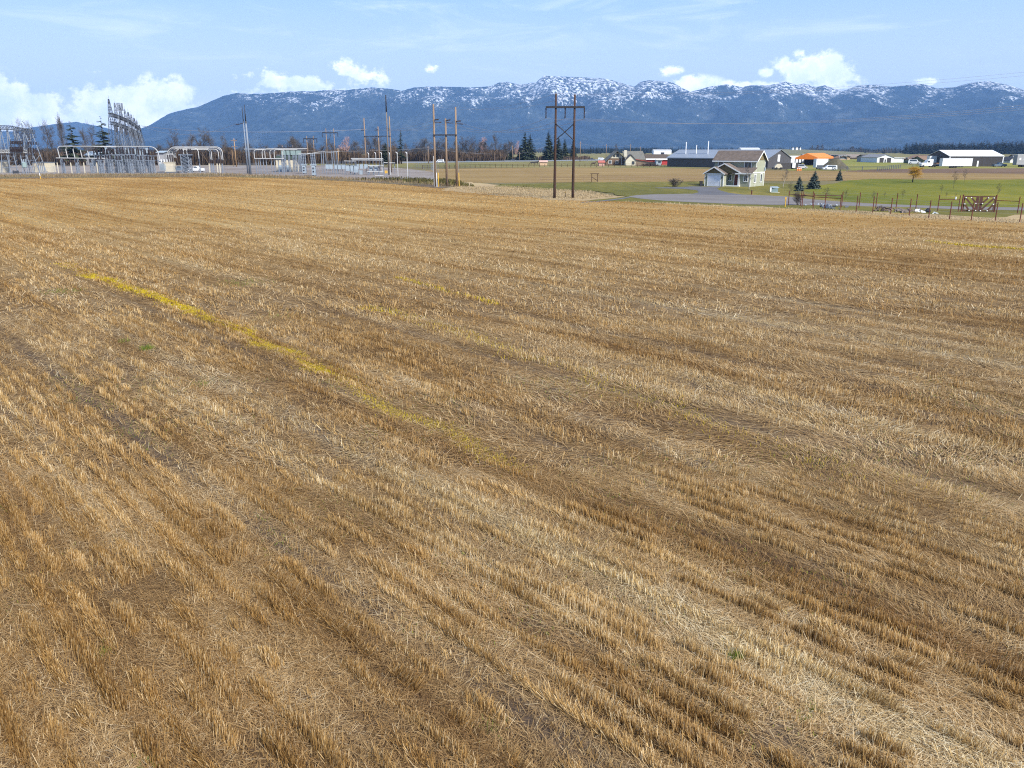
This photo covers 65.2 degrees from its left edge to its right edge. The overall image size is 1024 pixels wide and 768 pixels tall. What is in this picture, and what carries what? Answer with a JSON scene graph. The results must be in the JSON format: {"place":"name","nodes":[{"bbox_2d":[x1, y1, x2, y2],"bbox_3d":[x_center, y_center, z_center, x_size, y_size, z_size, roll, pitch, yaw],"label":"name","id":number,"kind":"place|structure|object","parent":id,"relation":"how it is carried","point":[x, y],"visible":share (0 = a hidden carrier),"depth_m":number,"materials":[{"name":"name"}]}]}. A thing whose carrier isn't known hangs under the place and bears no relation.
{"place":"outdoors","nodes":[
{"label":"outdoors","id":0,"kind":"place"},
{"bbox_2d":[0,160,8,172],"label":"control building","id":1,"kind":"structure","parent":0,"point":[4,170],"depth_m":273.92,"materials":[{"name":"metal"}]},
{"bbox_2d":[32,162,55,171],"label":"panel building","id":2,"kind":"structure","parent":0,"point":[50,167],"depth_m":278.63,"materials":[{"name":"metal"}]},
{"bbox_2d":[1,122,128,149],"bbox_3d":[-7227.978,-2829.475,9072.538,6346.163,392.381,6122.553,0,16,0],"label":"mountains","id":3,"kind":"structure","parent":0,"point":[56,138],"depth_m":9889.46,"materials":[{"name":"stone"}]},
{"bbox_2d":[1,165,433,180],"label":"gravel yard","id":4,"kind":"structure","parent":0,"point":[240,169],"depth_m":289.37,"materials":[{"name":"gravel"}]},
{"bbox_2d":[0,123,46,172],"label":"lattice gantry","id":5,"kind":"object","parent":4,"relation":"on","point":[25,148],"visible":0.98,"depth_m":268.46,"materials":[{"name":"metal"}]},
{"bbox_2d":[22,120,36,163],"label":"bare tree","id":6,"kind":"object","parent":4,"relation":"on","point":[28,135],"visible":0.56,"depth_m":400.47,"materials":[{"name":"brown plant"}]},
{"bbox_2d":[39,119,56,161],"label":"bare tree","id":7,"kind":"object","parent":4,"relation":"on","point":[44,134],"visible":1,"depth_m":399.16,"materials":[{"name":"brown plant"}]},
{"bbox_2d":[44,121,55,161],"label":"bare tree","id":8,"kind":"object","parent":4,"relation":"on","point":[50,139],"visible":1,"depth_m":400.23,"materials":[{"name":"brown plant"}]},
{"bbox_2d":[55,111,67,164],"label":"bare tree","id":9,"kind":"object","parent":4,"relation":"on","point":[63,142],"visible":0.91,"depth_m":398.58,"materials":[{"name":"brown plant"}]},
{"bbox_2d":[59,121,86,160],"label":"conifer tree","id":10,"kind":"object","parent":4,"relation":"on","point":[70,149],"visible":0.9,"depth_m":386.93,"materials":[{"name":"green plant"}]},
{"bbox_2d":[78,127,93,157],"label":"bare tree","id":11,"kind":"object","parent":4,"relation":"on","point":[84,139],"visible":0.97,"depth_m":398.94,"materials":[{"name":"brown plant"}]},
{"bbox_2d":[85,120,97,162],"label":"bare tree","id":12,"kind":"object","parent":4,"relation":"on","point":[92,135],"visible":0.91,"depth_m":400.05,"materials":[{"name":"brown plant"}]},
{"bbox_2d":[89,116,113,160],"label":"conifer tree","id":13,"kind":"object","parent":4,"relation":"on","point":[103,137],"visible":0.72,"depth_m":386.33,"materials":[{"name":"green plant"}]},
{"bbox_2d":[56,146,149,172],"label":"electrical substation structure","id":14,"kind":"object","parent":4,"relation":"on","point":[62,161],"visible":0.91,"depth_m":266.25,"materials":[{"name":"metal"}]},
{"bbox_2d":[115,148,125,172],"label":"insulator stand","id":15,"kind":"object","parent":4,"relation":"on","point":[121,158],"visible":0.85,"depth_m":268.05,"materials":[{"name":"metal"}]},
{"bbox_2d":[108,98,147,172],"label":"lattice gantry","id":16,"kind":"object","parent":4,"relation":"on","point":[134,130],"visible":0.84,"depth_m":292.52,"materials":[{"name":"metal"}]},
{"bbox_2d":[126,148,135,172],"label":"insulator stand","id":17,"kind":"object","parent":4,"relation":"on","point":[132,164],"visible":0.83,"depth_m":267.99,"materials":[{"name":"metal"}]},
{"bbox_2d":[137,149,145,172],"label":"insulator stand","id":18,"kind":"object","parent":4,"relation":"on","point":[143,164],"visible":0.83,"depth_m":268.48,"materials":[{"name":"metal"}]},
{"bbox_2d":[145,156,154,173],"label":"insulator stand","id":19,"kind":"object","parent":4,"relation":"on","point":[150,164],"visible":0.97,"depth_m":258.11,"materials":[{"name":"metal"}]},
{"bbox_2d":[148,150,155,171],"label":"insulator stand","id":20,"kind":"object","parent":4,"relation":"on","point":[153,162],"visible":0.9,"depth_m":270.18,"materials":[{"name":"metal"}]},
{"bbox_2d":[155,155,178,172],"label":"power transformer","id":21,"kind":"object","parent":4,"relation":"on","point":[169,167],"visible":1,"depth_m":272.24,"materials":[{"name":"metal"}]},
{"bbox_2d":[178,147,192,172],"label":"switch tower","id":22,"kind":"structure","parent":4,"relation":"on","point":[185,162],"depth_m":269.92,"materials":[{"name":"metal"}]},
{"bbox_2d":[166,147,222,172],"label":"bus pipe arch","id":23,"kind":"structure","parent":4,"relation":"on","point":[211,160],"depth_m":273.91,"materials":[{"name":"metal"}]},
{"bbox_2d":[236,109,248,173],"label":"steel pole","id":24,"kind":"object","parent":4,"relation":"on","point":[245,144],"visible":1,"depth_m":260.54,"materials":[{"name":"grey metal"}]},
{"bbox_2d":[244,104,251,174],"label":"steel pole","id":25,"kind":"object","parent":4,"relation":"on","point":[249,162],"visible":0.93,"depth_m":249.95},
{"bbox_2d":[244,148,306,173],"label":"electrical substation structure","id":26,"kind":"object","parent":4,"relation":"on","point":[274,149],"visible":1,"depth_m":261.68,"materials":[{"name":"metal"}]},
{"bbox_2d":[276,150,301,171],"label":"metal clad switchgear","id":27,"kind":"object","parent":4,"relation":"on","point":[289,153],"visible":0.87,"depth_m":279.91,"materials":[{"name":"grey paint"}]},
{"bbox_2d":[298,153,306,173],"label":"recloser","id":28,"kind":"object","parent":4,"relation":"on","point":[304,167],"visible":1,"depth_m":259.44,"materials":[{"name":"metal"}]},
{"bbox_2d":[307,153,316,175],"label":"recloser","id":29,"kind":"object","parent":4,"relation":"on","point":[313,165],"visible":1,"depth_m":239.34,"materials":[{"name":"metal"}]},
{"bbox_2d":[299,151,338,172],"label":"rack","id":30,"kind":"object","parent":4,"relation":"on","point":[325,156],"visible":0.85,"depth_m":271.33,"materials":[{"name":"metal"}]},
{"bbox_2d":[344,158,394,175],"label":"bus rack","id":31,"kind":"object","parent":4,"relation":"on","point":[376,168],"visible":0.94,"depth_m":253.81,"materials":[{"name":"metal"}]},
{"bbox_2d":[362,116,391,171],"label":"timber pole row","id":32,"kind":"object","parent":4,"relation":"on","point":[378,136],"visible":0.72,"depth_m":274.86,"materials":[{"name":"brown wood"}]},
{"bbox_2d":[385,95,389,174],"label":"steel topped pole","id":33,"kind":"object","parent":4,"relation":"on","point":[387,136],"visible":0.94,"depth_m":246.74,"materials":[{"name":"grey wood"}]},
{"bbox_2d":[0,174,452,187],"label":"weedy bank","id":34,"kind":"structure","parent":0,"point":[406,183],"depth_m":225.87,"materials":[{"name":"plant"}]},
{"bbox_2d":[352,176,531,187],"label":"green weeds","id":35,"kind":"object","parent":34,"relation":"on","point":[442,180],"visible":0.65,"depth_m":193.34,"materials":[{"name":"plant"}]},
{"bbox_2d":[276,156,299,171],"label":"control house","id":36,"kind":"structure","parent":0,"point":[286,162],"depth_m":287.42,"materials":[{"name":"metal"}]},
{"bbox_2d":[402,159,597,162],"bbox_3d":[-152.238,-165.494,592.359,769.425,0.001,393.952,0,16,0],"label":"highway","id":37,"kind":"structure","parent":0,"point":[492,161],"depth_m":540.58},
{"bbox_2d":[0,177,1023,767],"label":"field","id":38,"kind":"structure","parent":0,"point":[344,219],"depth_m":27.55,"materials":[{"name":"plant"}]},
{"bbox_2d":[0,176,1023,767],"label":"stubble","id":39,"kind":"object","parent":38,"relation":"on","point":[88,660],"visible":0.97,"depth_m":16.08,"materials":[{"name":"plant"}]},
{"bbox_2d":[0,225,1023,767],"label":"straw","id":40,"kind":"object","parent":38,"relation":"on","point":[900,731],"visible":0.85,"depth_m":16.35,"materials":[{"name":"plant"}]},
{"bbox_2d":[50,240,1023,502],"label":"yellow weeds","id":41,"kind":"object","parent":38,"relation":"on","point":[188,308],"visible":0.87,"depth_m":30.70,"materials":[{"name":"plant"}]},
{"bbox_2d":[0,0,1023,131],"label":"sky","id":42,"kind":"structure","parent":0,"point":[157,59],"materials":[{"name":"blue"}]},
{"bbox_2d":[0,172,1023,223],"bbox_3d":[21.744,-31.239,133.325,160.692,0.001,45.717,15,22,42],"label":"verge","id":43,"kind":"structure","parent":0,"point":[1011,217],"depth_m":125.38,"materials":[{"name":"plant"}]},
{"bbox_2d":[433,104,462,185],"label":"timber pole row","id":44,"kind":"object","parent":43,"relation":"on","point":[446,160],"visible":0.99,"depth_m":168.93,"materials":[{"name":"brown wood"}]},
{"bbox_2d":[545,93,584,197],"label":"utility pole","id":45,"kind":"object","parent":43,"relation":"on","point":[573,157],"visible":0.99,"depth_m":126.08,"materials":[{"name":"brown wood"}]},
{"bbox_2d":[559,105,1019,123],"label":"power line","id":46,"kind":"object","parent":45,"relation":"attached to","point":[776,122],"visible":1,"depth_m":112.01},
{"bbox_2d":[565,107,1022,123],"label":"power line","id":47,"kind":"object","parent":45,"relation":"attached to","point":[801,122],"visible":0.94,"depth_m":112.29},
{"bbox_2d":[584,109,1023,123],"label":"power line","id":48,"kind":"object","parent":45,"relation":"attached to","point":[820,122],"visible":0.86,"depth_m":112.80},
{"bbox_2d":[792,191,805,204],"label":"bare shrub","id":49,"kind":"object","parent":43,"relation":"on","point":[797,199],"visible":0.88,"depth_m":112.35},
{"bbox_2d":[800,191,960,211],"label":"steel post fence","id":50,"kind":"object","parent":43,"relation":"on","point":[884,201],"visible":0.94,"depth_m":106.44,"materials":[{"name":"metal"}]},
{"bbox_2d":[885,208,919,212],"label":"rubble pile","id":51,"kind":"object","parent":43,"relation":"on","point":[900,210],"visible":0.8,"depth_m":100.47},
{"bbox_2d":[788,191,1023,221],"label":"steel post fence","id":52,"kind":"object","parent":43,"relation":"on","point":[825,197],"visible":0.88,"depth_m":95.23,"materials":[{"name":"metal"}]},
{"bbox_2d":[960,195,997,211],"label":"ranch gate","id":53,"kind":"structure","parent":43,"relation":"on","point":[980,208],"depth_m":99.83,"materials":[{"name":"wood"}]},
{"bbox_2d":[392,161,709,167],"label":"green pasture","id":54,"kind":"structure","parent":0,"point":[504,164],"depth_m":402.68,"materials":[{"name":"plant"}]},
{"bbox_2d":[396,133,406,163],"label":"conifer tree","id":55,"kind":"object","parent":54,"relation":"on","point":[401,153],"visible":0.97,"depth_m":444.12,"materials":[{"name":"green plant"}]},
{"bbox_2d":[416,138,429,161],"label":"bare tree","id":56,"kind":"object","parent":54,"relation":"on","point":[424,142],"visible":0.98,"depth_m":532.50,"materials":[{"name":"brown plant"}]},
{"bbox_2d":[418,159,603,162],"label":"guardrail","id":57,"kind":"object","parent":54,"relation":"on","point":[491,161],"visible":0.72,"depth_m":507.91,"materials":[{"name":"metal"}]},
{"bbox_2d":[517,134,531,159],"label":"conifer tree","id":58,"kind":"object","parent":54,"relation":"on","point":[524,145],"visible":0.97,"depth_m":591.46,"materials":[{"name":"green plant"}]},
{"bbox_2d":[522,134,538,159],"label":"conifer tree","id":59,"kind":"object","parent":54,"relation":"on","point":[531,151],"visible":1,"depth_m":591.69,"materials":[{"name":"green plant"}]},
{"bbox_2d":[422,164,666,168],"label":"rail fence","id":60,"kind":"object","parent":54,"relation":"on","point":[602,165],"visible":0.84,"depth_m":363.71,"materials":[{"name":"brown wood"}]},
{"bbox_2d":[604,150,645,164],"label":"farmhouse","id":61,"kind":"object","parent":54,"relation":"on","point":[618,158],"visible":0.96,"depth_m":408.19,"materials":[{"name":"stone"}]},
{"bbox_2d":[635,159,654,164],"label":"arena wall","id":62,"kind":"structure","parent":54,"relation":"on","point":[639,162],"depth_m":391.16,"materials":[{"name":"beige"}]},
{"bbox_2d":[644,154,667,164],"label":"red barn","id":63,"kind":"structure","parent":54,"relation":"on","point":[653,157],"depth_m":423.55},
{"bbox_2d":[666,141,791,168],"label":"metal barn","id":64,"kind":"structure","parent":54,"relation":"on","point":[691,158],"depth_m":360.99,"materials":[{"name":"white paint"}]},
{"bbox_2d":[123,76,1023,150],"bbox_3d":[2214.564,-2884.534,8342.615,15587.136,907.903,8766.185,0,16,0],"label":"mountains","id":65,"kind":"structure","parent":0,"point":[273,120],"depth_m":7920.40,"materials":[{"name":"stone"}]},
{"bbox_2d":[150,152,1023,164],"bbox_3d":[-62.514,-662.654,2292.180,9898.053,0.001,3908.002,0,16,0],"label":"valley meadow","id":66,"kind":"structure","parent":0,"point":[605,155],"depth_m":1135.81,"materials":[{"name":"plant"}]},
{"bbox_2d":[166,129,180,152],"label":"bare tree","id":67,"kind":"object","parent":66,"relation":"on","point":[174,139],"visible":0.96,"depth_m":413.48,"materials":[{"name":"brown plant"}]},
{"bbox_2d":[183,132,195,164],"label":"bare tree","id":68,"kind":"object","parent":66,"relation":"on","point":[190,141],"visible":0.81,"depth_m":413.93,"materials":[{"name":"brown plant"}]},
{"bbox_2d":[195,127,210,164],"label":"bare tree","id":69,"kind":"object","parent":66,"relation":"on","point":[200,143],"visible":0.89,"depth_m":413.57,"materials":[{"name":"brown plant"}]},
{"bbox_2d":[205,134,216,158],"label":"bare tree","id":70,"kind":"object","parent":66,"relation":"on","point":[209,140],"visible":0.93,"depth_m":412.35,"materials":[{"name":"brown plant"}]},
{"bbox_2d":[0,145,590,164],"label":"undergrowth","id":71,"kind":"object","parent":66,"relation":"on","point":[493,155],"visible":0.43,"depth_m":453.51,"materials":[{"name":"plant"}]},
{"bbox_2d":[322,128,337,164],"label":"timber frame","id":72,"kind":"object","parent":66,"relation":"on","point":[334,143],"visible":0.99,"depth_m":413.43,"materials":[{"name":"brown wood"}]},
{"bbox_2d":[380,143,389,164],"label":"conifer tree","id":73,"kind":"object","parent":66,"relation":"on","point":[385,156],"visible":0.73,"depth_m":414.63,"materials":[{"name":"green plant"}]},
{"bbox_2d":[0,147,903,154],"bbox_3d":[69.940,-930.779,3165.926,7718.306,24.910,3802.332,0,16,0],"label":"woods","id":74,"kind":"object","parent":66,"relation":"on","point":[881,150],"visible":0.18,"depth_m":2380.96,"materials":[{"name":"plant"}]},
{"bbox_2d":[542,133,553,159],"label":"conifer tree","id":75,"kind":"object","parent":66,"relation":"on","point":[548,152],"visible":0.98,"depth_m":591.91,"materials":[{"name":"green plant"}]},
{"bbox_2d":[552,138,563,159],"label":"conifer tree","id":76,"kind":"object","parent":66,"relation":"on","point":[559,155],"visible":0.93,"depth_m":592.19,"materials":[{"name":"green plant"}]},
{"bbox_2d":[560,140,568,157],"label":"conifer tree","id":77,"kind":"object","parent":66,"relation":"on","point":[564,152],"visible":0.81,"depth_m":622.25,"materials":[{"name":"green plant"}]},
{"bbox_2d":[652,150,671,153],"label":"building","id":78,"kind":"structure","parent":66,"relation":"on","point":[661,151],"depth_m":1440.87,"materials":[{"name":"white metal"}]},
{"bbox_2d":[359,165,848,195],"bbox_3d":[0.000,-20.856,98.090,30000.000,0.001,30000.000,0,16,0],"label":"ground","id":79,"kind":"structure","parent":0,"point":[778,182],"depth_m":198.99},
{"bbox_2d":[84,151,114,164],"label":"building","id":80,"kind":"structure","parent":79,"relation":"on","point":[90,154],"depth_m":404.81,"materials":[{"name":"grey"}]},
{"bbox_2d":[156,151,173,164],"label":"building","id":81,"kind":"structure","parent":79,"relation":"on","point":[162,155],"depth_m":404.81,"materials":[{"name":"grey"}]},
{"bbox_2d":[659,186,741,194],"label":"driveway","id":82,"kind":"structure","parent":0,"point":[707,190],"depth_m":152.75,"materials":[{"name":"asphalt"}]},
{"bbox_2d":[425,167,1023,182],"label":"field","id":83,"kind":"structure","parent":0,"point":[508,175],"depth_m":244.37,"materials":[{"name":"plant"}]},
{"bbox_2d":[583,175,850,180],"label":"rail fence","id":84,"kind":"object","parent":83,"relation":"on","point":[668,178],"visible":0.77,"depth_m":202.62,"materials":[{"name":"brown wood"}]},
{"bbox_2d":[497,181,1023,217],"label":"lawn","id":85,"kind":"structure","parent":0,"point":[626,189],"depth_m":145.92,"materials":[{"name":"plant"}]},
{"bbox_2d":[668,178,682,186],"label":"bare shrub","id":86,"kind":"object","parent":85,"relation":"on","point":[674,183],"visible":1,"depth_m":167.37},
{"bbox_2d":[703,150,767,186],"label":"two storey house","id":87,"kind":"structure","parent":85,"relation":"on","point":[728,169],"depth_m":170.79,"materials":[{"name":"beige"}]},
{"bbox_2d":[708,175,719,185],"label":"garage door","id":88,"kind":"structure","parent":87,"relation":"in","point":[713,180],"depth_m":171.02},
{"bbox_2d":[793,177,803,190],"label":"spruce tree","id":89,"kind":"object","parent":85,"relation":"on","point":[798,187],"visible":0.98,"depth_m":149.99,"materials":[{"name":"green plant"}]},
{"bbox_2d":[806,172,821,188],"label":"spruce tree","id":90,"kind":"object","parent":85,"relation":"on","point":[813,183],"visible":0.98,"depth_m":158.55,"materials":[{"name":"green plant"}]},
{"bbox_2d":[629,194,1023,209],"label":"court road","id":91,"kind":"structure","parent":0,"point":[753,199],"depth_m":122.60,"materials":[{"name":"asphalt"}]},
{"bbox_2d":[782,149,875,153],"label":"hill","id":92,"kind":"structure","parent":0,"point":[794,151],"depth_m":1714.52,"materials":[{"name":"brown plant"}]},
{"bbox_2d":[788,159,1023,169],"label":"green paddock","id":93,"kind":"structure","parent":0,"point":[853,163],"depth_m":377.98,"materials":[{"name":"plant"}]},
{"bbox_2d":[777,163,798,168],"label":"pen fence","id":94,"kind":"object","parent":93,"relation":"on","point":[789,165],"visible":0.79,"depth_m":327.76,"materials":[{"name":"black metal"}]},
{"bbox_2d":[795,153,832,164],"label":"tarpaulin shelter","id":95,"kind":"object","parent":93,"relation":"on","point":[808,158],"visible":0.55,"depth_m":414.95,"materials":[{"name":"fabric"}]},
{"bbox_2d":[813,159,827,168],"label":"box trailer","id":96,"kind":"object","parent":93,"relation":"on","point":[818,163],"visible":0.77,"depth_m":321.84,"materials":[{"name":"white metal"}]},
{"bbox_2d":[821,158,850,169],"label":"dirt pile","id":97,"kind":"object","parent":93,"relation":"on","point":[838,162],"visible":0.66,"depth_m":316.76,"materials":[{"name":"soil"}]},
{"bbox_2d":[829,154,860,158],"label":"barn","id":98,"kind":"structure","parent":93,"relation":"on","point":[853,156],"depth_m":684.48,"materials":[{"name":"beige"}]},
{"bbox_2d":[832,164,925,170],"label":"rail fence","id":99,"kind":"object","parent":93,"relation":"on","point":[847,167],"visible":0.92,"depth_m":306.86,"materials":[{"name":"wood"}]},
{"bbox_2d":[861,154,903,162],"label":"white barn","id":100,"kind":"structure","parent":93,"relation":"on","point":[880,158],"depth_m":499.22,"materials":[{"name":"metal"}]},
{"bbox_2d":[903,155,927,162],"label":"house","id":101,"kind":"structure","parent":93,"relation":"on","point":[921,158],"depth_m":452.04,"materials":[{"name":"grey"}]},
{"bbox_2d":[919,159,962,166],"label":"semi truck","id":102,"kind":"object","parent":93,"relation":"on","point":[929,163],"visible":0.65,"depth_m":362.10,"materials":[{"name":"white paint"}]},
{"bbox_2d":[939,158,972,167],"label":"box trailer","id":103,"kind":"object","parent":93,"relation":"on","point":[952,162],"visible":0.98,"depth_m":345.40,"materials":[{"name":"white metal"}]},
{"bbox_2d":[928,150,1003,166],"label":"warehouse","id":104,"kind":"structure","parent":93,"relation":"on","point":[985,158],"depth_m":378.06,"materials":[{"name":"white metal"}]},
{"bbox_2d":[1003,156,1013,162],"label":"house","id":105,"kind":"structure","parent":93,"relation":"on","point":[1008,159],"depth_m":492.51,"materials":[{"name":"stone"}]},
{"bbox_2d":[1012,155,1023,166],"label":"box trailer","id":106,"kind":"object","parent":93,"relation":"on","point":[1018,160],"visible":0.98,"depth_m":365.78,"materials":[{"name":"grey"}]},
{"bbox_2d":[804,179,1023,206],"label":"green lawn","id":107,"kind":"structure","parent":0,"point":[1012,191],"depth_m":153.00,"materials":[{"name":"plant"}]},
{"bbox_2d":[907,166,923,181],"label":"willow tree","id":108,"kind":"object","parent":107,"relation":"on","point":[912,172],"visible":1,"depth_m":190.13,"materials":[{"name":"yellow plant"}]},
{"bbox_2d":[845,168,1023,173],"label":"soil strip","id":109,"kind":"object","parent":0,"point":[991,170],"visible":0.82,"depth_m":303.73,"materials":[{"name":"soil"}]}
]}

